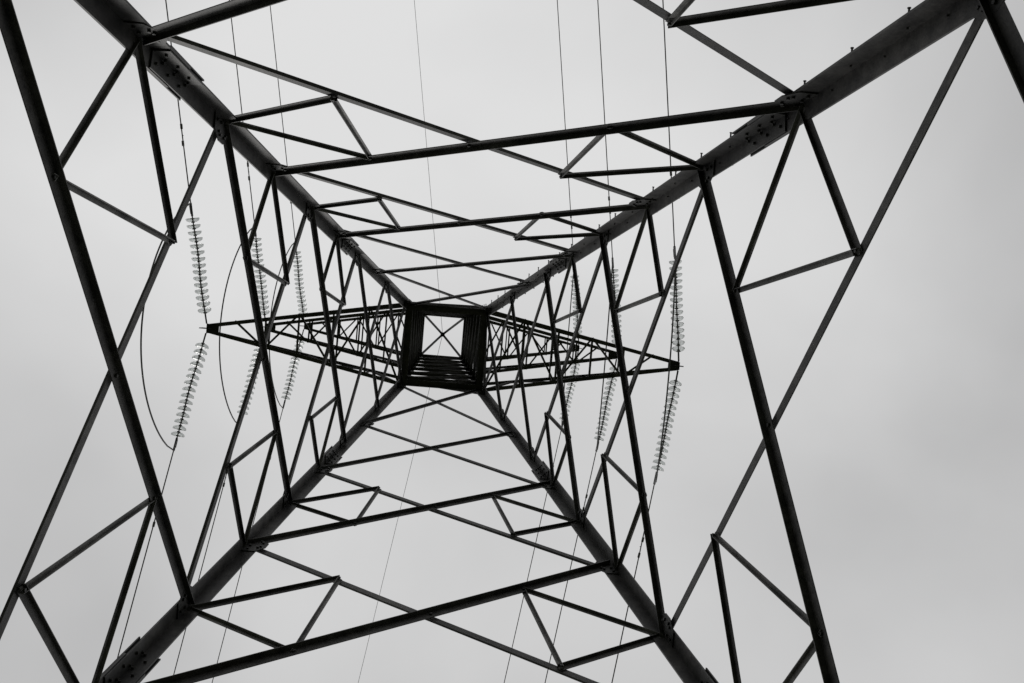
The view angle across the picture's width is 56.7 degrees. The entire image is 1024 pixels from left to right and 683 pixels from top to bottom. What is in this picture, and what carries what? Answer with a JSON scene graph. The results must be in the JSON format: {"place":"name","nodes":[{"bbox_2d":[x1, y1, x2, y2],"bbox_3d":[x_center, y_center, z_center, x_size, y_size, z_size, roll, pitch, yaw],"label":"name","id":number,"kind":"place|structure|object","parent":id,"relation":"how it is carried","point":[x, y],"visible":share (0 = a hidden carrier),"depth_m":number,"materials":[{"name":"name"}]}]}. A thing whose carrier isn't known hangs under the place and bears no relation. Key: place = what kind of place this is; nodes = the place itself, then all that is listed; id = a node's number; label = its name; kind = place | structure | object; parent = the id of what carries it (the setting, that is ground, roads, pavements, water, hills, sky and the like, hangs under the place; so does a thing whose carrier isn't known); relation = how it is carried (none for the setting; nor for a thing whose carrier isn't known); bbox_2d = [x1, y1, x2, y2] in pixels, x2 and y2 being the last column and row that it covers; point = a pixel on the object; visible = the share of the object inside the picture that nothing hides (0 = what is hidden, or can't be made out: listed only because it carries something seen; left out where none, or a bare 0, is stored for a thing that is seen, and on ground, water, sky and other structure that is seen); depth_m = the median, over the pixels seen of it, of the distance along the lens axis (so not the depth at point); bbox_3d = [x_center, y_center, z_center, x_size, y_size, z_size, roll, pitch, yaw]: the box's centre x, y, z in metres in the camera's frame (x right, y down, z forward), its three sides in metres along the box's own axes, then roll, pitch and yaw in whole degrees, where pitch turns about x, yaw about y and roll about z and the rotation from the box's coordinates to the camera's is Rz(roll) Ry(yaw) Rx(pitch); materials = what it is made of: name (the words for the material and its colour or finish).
{"place":"outdoors","nodes":[
{"label":"outdoors","id":0,"kind":"place"},
{"bbox_2d":[0,0,1023,682],"label":"sky","id":1,"kind":"structure","parent":0,"point":[900,438],"materials":[{"name":"grey"}]},
{"bbox_3d":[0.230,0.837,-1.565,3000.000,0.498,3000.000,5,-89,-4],"label":"ground","id":2,"kind":"structure","parent":0,"visible":0},
{"bbox_2d":[0,0,1023,682],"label":"electricity pylon","id":3,"kind":"object","parent":2,"relation":"on","point":[924,24],"visible":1,"depth_m":10.79,"materials":[{"name":"metal"}]},
{"bbox_2d":[171,333,208,450],"bbox_3d":[-7.829,1.211,23.040,0.334,0.643,2.912,13,-89,-5],"label":"insulator string","id":4,"kind":"object","parent":3,"relation":"attached to","point":[198,358],"visible":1,"depth_m":22.93,"materials":[{"name":"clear glass"}]},
{"bbox_2d":[117,451,173,657],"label":"power line","id":5,"kind":"object","parent":4,"relation":"attached to","point":[153,524],"visible":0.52,"depth_m":22.54,"materials":[{"name":"metal"}]},
{"bbox_2d":[186,203,210,323],"bbox_3d":[-7.577,-1.881,22.975,0.341,0.644,2.911,-5,-88,-4],"label":"insulator string","id":6,"kind":"object","parent":3,"relation":"attached to","point":[200,279],"visible":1,"depth_m":22.88,"materials":[{"name":"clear glass"}]},
{"bbox_2d":[140,203,190,450],"bbox_3d":[-7.974,-0.327,21.695,0.354,2.126,5.964,5,-89,-4],"label":"jumper cable","id":7,"kind":"object","parent":6,"relation":"hanging from","point":[164,442],"visible":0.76,"depth_m":21.01,"materials":[{"name":"metal"}]},
{"bbox_2d":[165,0,190,202],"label":"power line","id":8,"kind":"object","parent":6,"relation":"attached to","point":[181,128],"visible":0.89,"depth_m":22.45,"materials":[{"name":"metal"}]},
{"bbox_2d":[237,339,259,414],"bbox_3d":[-7.806,1.097,28.516,0.332,0.644,2.911,13,-89,-5],"label":"insulator string","id":9,"kind":"object","parent":3,"relation":"attached to","point":[251,371],"visible":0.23,"depth_m":28.40,"materials":[{"name":"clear glass"}]},
{"bbox_2d":[173,456,231,674],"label":"power line","id":10,"kind":"object","parent":9,"relation":"attached to","point":[204,558],"visible":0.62,"depth_m":27.92,"materials":[{"name":"metal"}]},
{"bbox_2d":[251,233,269,317],"bbox_3d":[-7.549,-1.995,28.451,0.330,0.643,2.912,-5,-88,-4],"label":"insulator string","id":11,"kind":"object","parent":3,"relation":"attached to","point":[263,302],"visible":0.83,"depth_m":28.38,"materials":[{"name":"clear glass"}]},
{"bbox_2d":[219,228,251,422],"bbox_3d":[-7.953,-0.444,27.171,0.338,2.126,5.966,5,-89,-4],"label":"jumper cable","id":12,"kind":"object","parent":11,"relation":"hanging from","point":[220,329],"visible":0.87,"depth_m":26.46,"materials":[{"name":"metal"}]},
{"bbox_2d":[229,0,253,218],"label":"power line","id":13,"kind":"object","parent":11,"relation":"attached to","point":[242,121],"visible":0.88,"depth_m":27.65,"materials":[{"name":"metal"}]},
{"bbox_2d":[281,329,303,408],"bbox_3d":[-7.843,0.979,34.028,0.332,0.644,2.912,13,-89,-5],"label":"insulator string","id":14,"kind":"object","parent":3,"relation":"attached to","point":[294,362],"visible":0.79,"depth_m":33.88,"materials":[{"name":"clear glass"}]},
{"bbox_2d":[212,409,282,682],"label":"power line","id":15,"kind":"object","parent":14,"relation":"attached to","point":[242,566],"visible":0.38,"depth_m":33.16,"materials":[{"name":"metal"}]},
{"bbox_2d":[269,243,293,408],"bbox_3d":[-7.989,-0.561,32.683,0.345,2.126,5.966,5,-89,-4],"label":"jumper cable","id":16,"kind":"object","parent":14,"relation":"hanging from","point":[270,315],"visible":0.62,"depth_m":32.14,"materials":[{"name":"metal"}]},
{"bbox_2d":[293,250,306,313],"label":"insulator string","id":17,"kind":"object","parent":3,"relation":"attached to","point":[300,287],"visible":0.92,"depth_m":33.87,"materials":[{"name":"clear glass"}]},
{"bbox_2d":[270,6,294,237],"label":"power line","id":18,"kind":"object","parent":17,"relation":"attached to","point":[281,113],"visible":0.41,"depth_m":32.98,"materials":[{"name":"metal"}]},
{"bbox_2d":[358,338,441,681],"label":"earth wire","id":19,"kind":"object","parent":3,"relation":"attached to","point":[397,520],"visible":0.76,"depth_m":39.51,"materials":[{"name":"metal"}]},
{"bbox_2d":[414,1,442,331],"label":"earth wire","id":20,"kind":"object","parent":3,"relation":"attached to","point":[427,157],"visible":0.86,"depth_m":39.22,"materials":[{"name":"metal"}]},
{"bbox_2d":[559,351,579,426],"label":"insulator string","id":21,"kind":"object","parent":3,"relation":"attached to","point":[571,385],"visible":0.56,"depth_m":34.73,"materials":[{"name":"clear glass"}]},
{"bbox_2d":[504,431,560,682],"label":"power line","id":22,"kind":"object","parent":21,"relation":"attached to","point":[530,564],"visible":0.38,"depth_m":34.06,"materials":[{"name":"metal"}]},
{"bbox_2d":[570,276,581,344],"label":"insulator string","id":23,"kind":"object","parent":3,"relation":"attached to","point":[576,315],"visible":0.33,"depth_m":34.68,"materials":[{"name":"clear glass"}]},
{"bbox_2d":[557,0,572,245],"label":"power line","id":24,"kind":"object","parent":23,"relation":"attached to","point":[564,113],"visible":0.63,"depth_m":33.62,"materials":[{"name":"metal"}]},
{"bbox_2d":[561,277,573,425],"bbox_3d":[1.982,0.239,33.864,0.234,1.330,5.963,4,-89,-4],"label":"jumper cable","id":25,"kind":"object","parent":23,"relation":"hanging from","point":[568,330],"visible":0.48,"depth_m":33.42,"materials":[{"name":"metal"}]},
{"bbox_2d":[594,359,618,450],"bbox_3d":[2.913,1.963,29.353,0.337,0.644,2.912,14,-90,-5],"label":"insulator string","id":26,"kind":"object","parent":3,"relation":"attached to","point":[606,398],"visible":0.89,"depth_m":29.25,"materials":[{"name":"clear glass"}]},
{"bbox_2d":[545,452,595,682],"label":"power line","id":27,"kind":"object","parent":26,"relation":"attached to","point":[571,561],"visible":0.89,"depth_m":28.78,"materials":[{"name":"metal"}]},
{"bbox_2d":[596,258,612,451],"bbox_3d":[2.786,0.417,28.412,0.236,1.330,5.960,5,-89,-4],"label":"jumper cable","id":28,"kind":"object","parent":26,"relation":"hanging from","point":[604,367],"visible":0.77,"depth_m":27.94,"materials":[{"name":"metal"}]},
{"bbox_2d":[611,259,621,343],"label":"insulator string","id":29,"kind":"object","parent":3,"relation":"attached to","point":[614,281],"visible":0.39,"depth_m":29.14,"materials":[{"name":"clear glass"}]},
{"bbox_2d":[597,0,612,257],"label":"power line","id":30,"kind":"object","parent":29,"relation":"attached to","point":[604,114],"visible":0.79,"depth_m":28.34,"materials":[{"name":"metal"}]},
{"bbox_2d":[651,370,681,483],"bbox_3d":[3.889,2.158,23.955,0.330,0.644,2.912,14,-90,-5],"label":"insulator string","id":31,"kind":"object","parent":3,"relation":"attached to","point":[673,394],"visible":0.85,"depth_m":23.88,"materials":[{"name":"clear glass"}]},
{"bbox_2d":[611,484,654,682],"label":"power line","id":32,"kind":"object","parent":31,"relation":"attached to","point":[639,553],"visible":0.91,"depth_m":23.52,"materials":[{"name":"metal"}]},
{"bbox_2d":[669,246,684,361],"bbox_3d":[4.141,-0.932,23.890,0.331,0.643,2.912,-5,-88,-4],"label":"insulator string","id":33,"kind":"object","parent":3,"relation":"attached to","point":[678,342],"visible":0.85,"depth_m":23.86,"materials":[{"name":"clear glass"}]},
{"bbox_2d":[654,246,675,483],"bbox_3d":[3.761,0.612,23.014,0.238,1.330,5.962,5,-89,-4],"label":"jumper cable","id":34,"kind":"object","parent":33,"relation":"hanging from","point":[668,370],"visible":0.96,"depth_m":22.56,"materials":[{"name":"metal"}]},
{"bbox_2d":[662,0,674,245],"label":"power line","id":35,"kind":"object","parent":33,"relation":"attached to","point":[668,114],"visible":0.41,"depth_m":23.10,"materials":[{"name":"metal"}]}
]}

